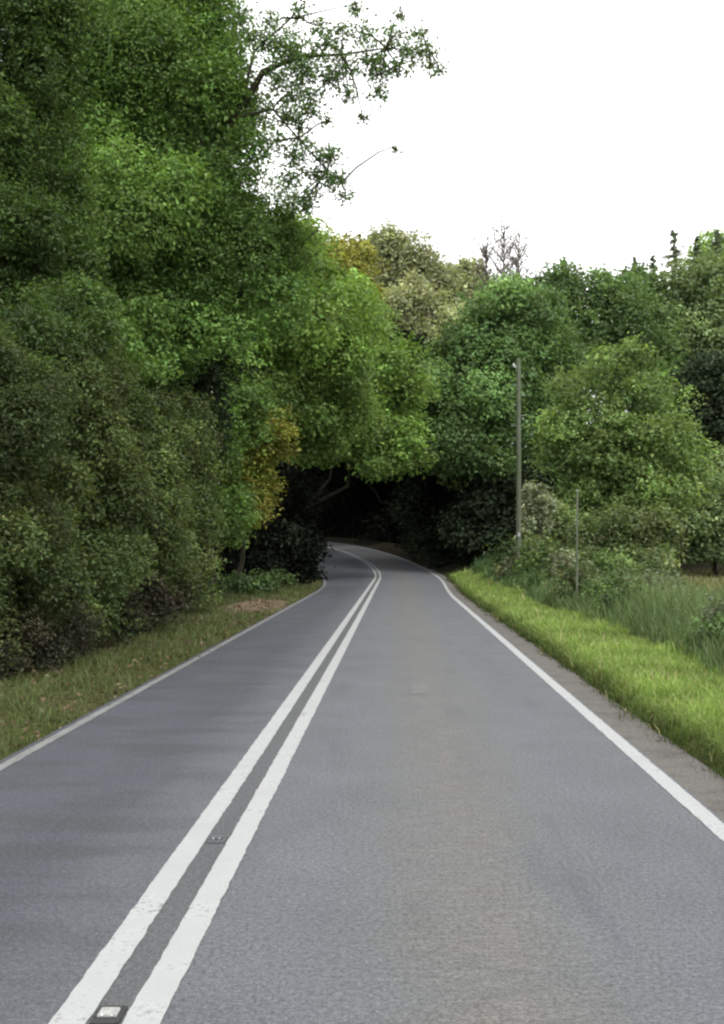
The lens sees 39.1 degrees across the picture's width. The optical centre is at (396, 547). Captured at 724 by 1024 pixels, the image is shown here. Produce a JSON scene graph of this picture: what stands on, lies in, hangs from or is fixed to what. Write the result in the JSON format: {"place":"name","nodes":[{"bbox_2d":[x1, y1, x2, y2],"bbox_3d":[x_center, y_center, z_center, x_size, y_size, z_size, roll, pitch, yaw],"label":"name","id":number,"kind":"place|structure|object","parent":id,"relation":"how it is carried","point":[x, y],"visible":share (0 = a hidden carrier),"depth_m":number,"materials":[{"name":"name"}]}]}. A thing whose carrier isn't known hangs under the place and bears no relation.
{"place":"outdoors","nodes":[
{"label":"outdoors","id":0,"kind":"place"},
{"bbox_2d":[0,542,723,1023],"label":"road","id":1,"kind":"structure","parent":0,"point":[414,792],"depth_m":6.53,"materials":[{"name":"grey asphalt"}]},
{"bbox_2d":[89,1006,127,1023],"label":"road stud","id":2,"kind":"object","parent":1,"relation":"on","point":[109,1015],"visible":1,"depth_m":4.10,"materials":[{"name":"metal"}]},
{"bbox_2d":[206,835,227,843],"bbox_3d":[-1.165,1.887,6.620,0.115,0.027,0.150,0,0,0],"label":"road stud","id":3,"kind":"object","parent":1,"relation":"on","point":[216,839],"visible":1,"depth_m":6.59,"materials":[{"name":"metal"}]},
{"bbox_2d":[0,472,723,775],"bbox_3d":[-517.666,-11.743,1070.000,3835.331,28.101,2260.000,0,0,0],"label":"ground","id":4,"kind":"structure","parent":0,"point":[392,549],"depth_m":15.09,"materials":[{"name":"green plant"}]},
{"bbox_2d":[0,321,101,674],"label":"hedge bush","id":5,"kind":"object","parent":4,"relation":"on","point":[29,425],"visible":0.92,"depth_m":15.06,"materials":[{"name":"green plant"}]},
{"bbox_2d":[0,570,107,679],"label":"bramble bush","id":6,"kind":"object","parent":4,"relation":"on","point":[44,642],"visible":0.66,"depth_m":15.38,"materials":[{"name":"green plant"}]},
{"bbox_2d":[0,0,150,440],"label":"broadleaf tree","id":7,"kind":"object","parent":4,"relation":"on","point":[51,273],"visible":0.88,"depth_m":21.25,"materials":[{"name":"green plant"}]},
{"bbox_2d":[0,322,167,649],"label":"hedge bush","id":8,"kind":"object","parent":4,"relation":"on","point":[96,447],"visible":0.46,"depth_m":18.34,"materials":[{"name":"green plant"}]},
{"bbox_2d":[1,15,275,326],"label":"broadleaf tree","id":9,"kind":"object","parent":4,"relation":"on","point":[161,190],"visible":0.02,"depth_m":39.07,"materials":[{"name":"green plant"}]},
{"bbox_2d":[75,354,210,631],"bbox_3d":[-5.991,-1.008,22.515,3.454,6.150,5.308,0,0,0],"label":"hedge bush","id":10,"kind":"object","parent":4,"relation":"on","point":[152,422],"visible":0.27,"depth_m":22.32,"materials":[{"name":"green plant"}]},
{"bbox_2d":[93,566,207,641],"bbox_3d":[-5.516,1.147,22.209,2.058,1.849,7.453,0,0,0],"label":"bramble bush","id":11,"kind":"object","parent":4,"relation":"on","point":[146,604],"visible":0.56,"depth_m":21.70,"materials":[{"name":"green plant"}]},
{"bbox_2d":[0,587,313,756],"bbox_3d":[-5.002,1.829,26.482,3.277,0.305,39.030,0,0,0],"label":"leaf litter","id":12,"kind":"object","parent":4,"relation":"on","point":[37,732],"visible":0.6,"depth_m":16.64,"materials":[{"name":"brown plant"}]},
{"bbox_2d":[71,300,262,473],"bbox_3d":[-7.962,-3.801,33.092,5.174,9.933,7.726,0,0,44],"label":"broadleaf tree","id":13,"kind":"object","parent":4,"relation":"on","point":[203,383],"visible":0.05,"depth_m":33.36,"materials":[{"name":"green plant"}]},
{"bbox_2d":[156,382,236,613],"bbox_3d":[-6.076,-1.339,27.105,3.195,6.711,6.108,0,0,0],"label":"hedge bush","id":14,"kind":"object","parent":4,"relation":"on","point":[192,442],"visible":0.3,"depth_m":28.21,"materials":[{"name":"green plant"}]},
{"bbox_2d":[31,0,448,404],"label":"broadleaf tree","id":15,"kind":"object","parent":4,"relation":"on","point":[197,48],"visible":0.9,"depth_m":28.27,"materials":[{"name":"green plant"}]},
{"bbox_2d":[201,372,288,589],"bbox_3d":[-6.261,-2.445,38.399,3.348,8.594,4.604,0,0,38],"label":"broadleaf tree","id":16,"kind":"object","parent":4,"relation":"on","point":[252,394],"visible":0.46,"depth_m":38.02,"materials":[{"name":"green plant"}]},
{"bbox_2d":[205,565,299,593],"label":"shrub","id":17,"kind":"object","parent":4,"relation":"on","point":[270,580],"visible":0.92,"depth_m":40.51,"materials":[{"name":"green plant"}]},
{"bbox_2d":[212,405,302,574],"bbox_3d":[-6.035,-1.903,40.797,4.308,7.890,4.276,0,0,43],"label":"autumn bush","id":18,"kind":"object","parent":4,"relation":"on","point":[260,462],"visible":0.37,"depth_m":40.55,"materials":[{"name":"green plant"}]},
{"bbox_2d":[199,465,333,586],"bbox_3d":[-7.147,-1.101,47.641,6.257,6.010,8.844,0,0,32],"label":"holly bush","id":19,"kind":"object","parent":4,"relation":"on","point":[281,542],"visible":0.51,"depth_m":47.98,"materials":[{"name":"green plant"}]},
{"bbox_2d":[197,209,391,570],"bbox_3d":[-3.803,-7.288,48.956,8.863,17.233,17.598,0,0,23],"label":"broadleaf tree","id":20,"kind":"object","parent":4,"relation":"on","point":[320,372],"visible":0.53,"depth_m":45.44,"materials":[{"name":"green plant"}]},
{"bbox_2d":[265,399,393,578],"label":"dense tree","id":21,"kind":"object","parent":4,"relation":"on","point":[335,482],"visible":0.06,"depth_m":66.50,"materials":[{"name":"green plant"}]},
{"bbox_2d":[277,224,390,303],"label":"broadleaf tree","id":22,"kind":"object","parent":4,"relation":"on","point":[353,254],"visible":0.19,"depth_m":83.72,"materials":[{"name":"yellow plant"}]},
{"bbox_2d":[287,262,449,513],"bbox_3d":[-2.864,-7.917,61.652,12.166,19.444,10.491,0,0,0],"label":"broadleaf tree","id":23,"kind":"object","parent":4,"relation":"on","point":[393,452],"visible":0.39,"depth_m":60.30,"materials":[{"name":"green plant"}]},
{"bbox_2d":[354,497,411,545],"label":"dense tree","id":24,"kind":"object","parent":4,"relation":"on","point":[387,531],"visible":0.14,"depth_m":115.19,"materials":[{"name":"green plant"}]},
{"bbox_2d":[354,217,420,303],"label":"hillside tree","id":25,"kind":"object","parent":4,"relation":"on","point":[382,240],"visible":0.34,"depth_m":145.97,"materials":[{"name":"green plant"}]},
{"bbox_2d":[271,321,507,517],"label":"dense tree","id":26,"kind":"object","parent":4,"relation":"on","point":[364,494],"visible":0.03,"depth_m":89.29,"materials":[{"name":"green plant"}]},
{"bbox_2d":[367,483,397,504],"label":"dead bough","id":27,"kind":"object","parent":26,"relation":"attached to","point":[379,498],"visible":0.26,"depth_m":86.84,"materials":[{"name":"black wood"}]},
{"bbox_2d":[371,227,463,309],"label":"hillside tree","id":28,"kind":"object","parent":4,"relation":"on","point":[425,263],"visible":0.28,"depth_m":144.34,"materials":[{"name":"green plant"}]},
{"bbox_2d":[379,270,456,346],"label":"hillside tree","id":29,"kind":"object","parent":4,"relation":"on","point":[421,303],"visible":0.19,"depth_m":133.02,"materials":[{"name":"green plant"}]},
{"bbox_2d":[402,298,473,359],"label":"hillside tree","id":30,"kind":"object","parent":4,"relation":"on","point":[446,315],"visible":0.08,"depth_m":131.99,"materials":[{"name":"green plant"}]},
{"bbox_2d":[428,254,491,308],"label":"hillside tree","id":31,"kind":"object","parent":4,"relation":"on","point":[456,269],"visible":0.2,"depth_m":147.26,"materials":[{"name":"green plant"}]},
{"bbox_2d":[381,453,561,568],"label":"dense tree","id":32,"kind":"object","parent":4,"relation":"on","point":[467,525],"visible":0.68,"depth_m":71.17,"materials":[{"name":"green plant"}]},
{"bbox_2d":[442,231,520,431],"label":"bare tree","id":33,"kind":"object","parent":4,"relation":"on","point":[486,257],"visible":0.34,"depth_m":105.60,"materials":[{"name":"grey plant"}]},
{"bbox_2d":[460,266,513,329],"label":"hillside tree","id":34,"kind":"object","parent":4,"relation":"on","point":[474,281],"depth_m":147.84,"materials":[{"name":"green plant"}]},
{"bbox_2d":[459,218,534,315],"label":"bare tree","id":35,"kind":"object","parent":4,"relation":"on","point":[505,256],"visible":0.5,"depth_m":103.85,"materials":[{"name":"grey plant"}]},
{"bbox_2d":[412,269,594,500],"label":"broadleaf tree","id":36,"kind":"object","parent":4,"relation":"on","point":[492,343],"visible":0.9,"depth_m":70.71,"materials":[{"name":"green plant"}]},
{"bbox_2d":[478,225,553,286],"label":"bare tree","id":37,"kind":"object","parent":4,"relation":"on","point":[521,261],"visible":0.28,"depth_m":106.75,"materials":[{"name":"grey plant"}]},
{"bbox_2d":[512,358,524,566],"bbox_3d":[5.020,-3.067,41.981,0.563,9.467,0.274,0,0,0],"label":"telegraph pole","id":38,"kind":"object","parent":4,"relation":"on","point":[518,450],"visible":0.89,"depth_m":41.92,"materials":[{"name":"grey wood"}]},
{"bbox_2d":[515,480,563,544],"bbox_3d":[5.989,-0.604,43.487,1.980,4.636,1.669,0,0,30],"label":"sapling","id":39,"kind":"object","parent":4,"relation":"on","point":[539,520],"visible":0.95,"depth_m":43.27,"materials":[{"name":"green plant"}]},
{"bbox_2d":[509,496,604,554],"bbox_3d":[7.557,-0.295,46.962,5.088,4.356,5.316,0,0,0],"label":"hedge bush","id":40,"kind":"object","parent":4,"relation":"on","point":[560,514],"visible":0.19,"depth_m":46.65,"materials":[{"name":"green plant"}]},
{"bbox_2d":[424,567,723,819],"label":"gravel margin","id":41,"kind":"object","parent":4,"relation":"on","point":[706,788],"visible":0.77,"depth_m":10.72,"materials":[{"name":"grey gravel"}]},
{"bbox_2d":[576,490,577,593],"bbox_3d":[4.959,0.176,28.000,0.077,3.531,0.068,0,0,0],"label":"marker post","id":42,"kind":"object","parent":4,"relation":"on","point":[576,540],"visible":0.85,"depth_m":27.98,"materials":[{"name":"grey wood"}]},
{"bbox_2d":[517,543,643,571],"bbox_3d":[7.336,0.942,41.630,5.006,2.307,3.964,0,0,0],"label":"hedge bush","id":43,"kind":"object","parent":4,"relation":"on","point":[602,553],"visible":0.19,"depth_m":41.07,"materials":[{"name":"green plant"}]},
{"bbox_2d":[505,251,685,513],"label":"broadleaf tree","id":44,"kind":"object","parent":4,"relation":"on","point":[608,306],"visible":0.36,"depth_m":83.79,"materials":[{"name":"green plant"}]},
{"bbox_2d":[469,554,723,674],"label":"tall weeds","id":45,"kind":"object","parent":4,"relation":"on","point":[664,615],"visible":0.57,"depth_m":21.11,"materials":[{"name":"green plant"}]},
{"bbox_2d":[481,531,723,657],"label":"scrub","id":46,"kind":"object","parent":4,"relation":"on","point":[543,555],"visible":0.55,"depth_m":29.18,"materials":[{"name":"green plant"}]},
{"bbox_2d":[592,256,641,450],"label":"fir tree","id":47,"kind":"object","parent":4,"relation":"on","point":[635,259],"depth_m":97.95,"materials":[{"name":"green plant"}]},
{"bbox_2d":[518,566,720,628],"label":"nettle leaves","id":48,"kind":"object","parent":4,"relation":"on","point":[665,604],"visible":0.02,"depth_m":21.75,"materials":[{"name":"green plant"}]},
{"bbox_2d":[522,331,723,540],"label":"broadleaf tree","id":49,"kind":"object","parent":4,"relation":"on","point":[641,472],"visible":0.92,"depth_m":49.16,"materials":[{"name":"green plant"}]},
{"bbox_2d":[555,498,694,575],"bbox_3d":[9.893,0.091,43.687,6.400,4.511,4.670,0,0,0],"label":"hedge bush","id":50,"kind":"object","parent":4,"relation":"on","point":[647,536],"visible":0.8,"depth_m":43.29,"materials":[{"name":"green plant"}]},
{"bbox_2d":[612,255,658,470],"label":"fir tree","id":51,"kind":"object","parent":4,"relation":"on","point":[652,259],"visible":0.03,"depth_m":95.83,"materials":[{"name":"green plant"}]},
{"bbox_2d":[596,261,688,460],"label":"broadleaf tree","id":52,"kind":"object","parent":4,"relation":"on","point":[638,276],"visible":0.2,"depth_m":86.67,"materials":[{"name":"green plant"}]},
{"bbox_2d":[659,230,683,461],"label":"fir tree","id":53,"kind":"object","parent":4,"relation":"on","point":[673,241],"visible":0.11,"depth_m":95.86,"materials":[{"name":"green plant"}]},
{"bbox_2d":[643,242,723,546],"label":"broadleaf tree","id":54,"kind":"object","parent":4,"relation":"on","point":[702,301],"visible":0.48,"depth_m":88.97,"materials":[{"name":"green plant"}]},
{"bbox_2d":[660,344,723,567],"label":"dense tree","id":55,"kind":"object","parent":4,"relation":"on","point":[705,375],"visible":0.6,"depth_m":76.51,"materials":[{"name":"green plant"}]},
{"bbox_2d":[682,234,702,440],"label":"fir tree","id":56,"kind":"object","parent":4,"relation":"on","point":[696,246],"visible":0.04,"depth_m":97.89,"materials":[{"name":"green plant"}]},
{"bbox_2d":[664,567,723,594],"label":"meadow grass","id":57,"kind":"structure","parent":4,"relation":"on","point":[710,581],"depth_m":65.25,"materials":[{"name":"green plant"}]},
{"bbox_2d":[665,443,723,575],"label":"bush","id":58,"kind":"object","parent":4,"relation":"on","point":[705,527],"visible":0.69,"depth_m":68.52,"materials":[{"name":"green plant"}]},
{"bbox_2d":[673,223,723,276],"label":"broadleaf tree","id":59,"kind":"object","parent":4,"relation":"on","point":[707,234],"visible":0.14,"depth_m":102.22,"materials":[{"name":"green plant"}]},
{"bbox_2d":[700,229,723,345],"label":"fir tree","id":60,"kind":"object","parent":4,"relation":"on","point":[717,235],"visible":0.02,"depth_m":93.88,"materials":[{"name":"green plant"}]},
{"bbox_2d":[1,0,723,448],"label":"sky","id":61,"kind":"structure","parent":0,"point":[598,125],"materials":[{"name":"white"}]},
{"bbox_2d":[446,567,723,787],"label":"verge grass","id":62,"kind":"structure","parent":0,"point":[606,650],"depth_m":15.17,"materials":[{"name":"green plant"}]}
]}

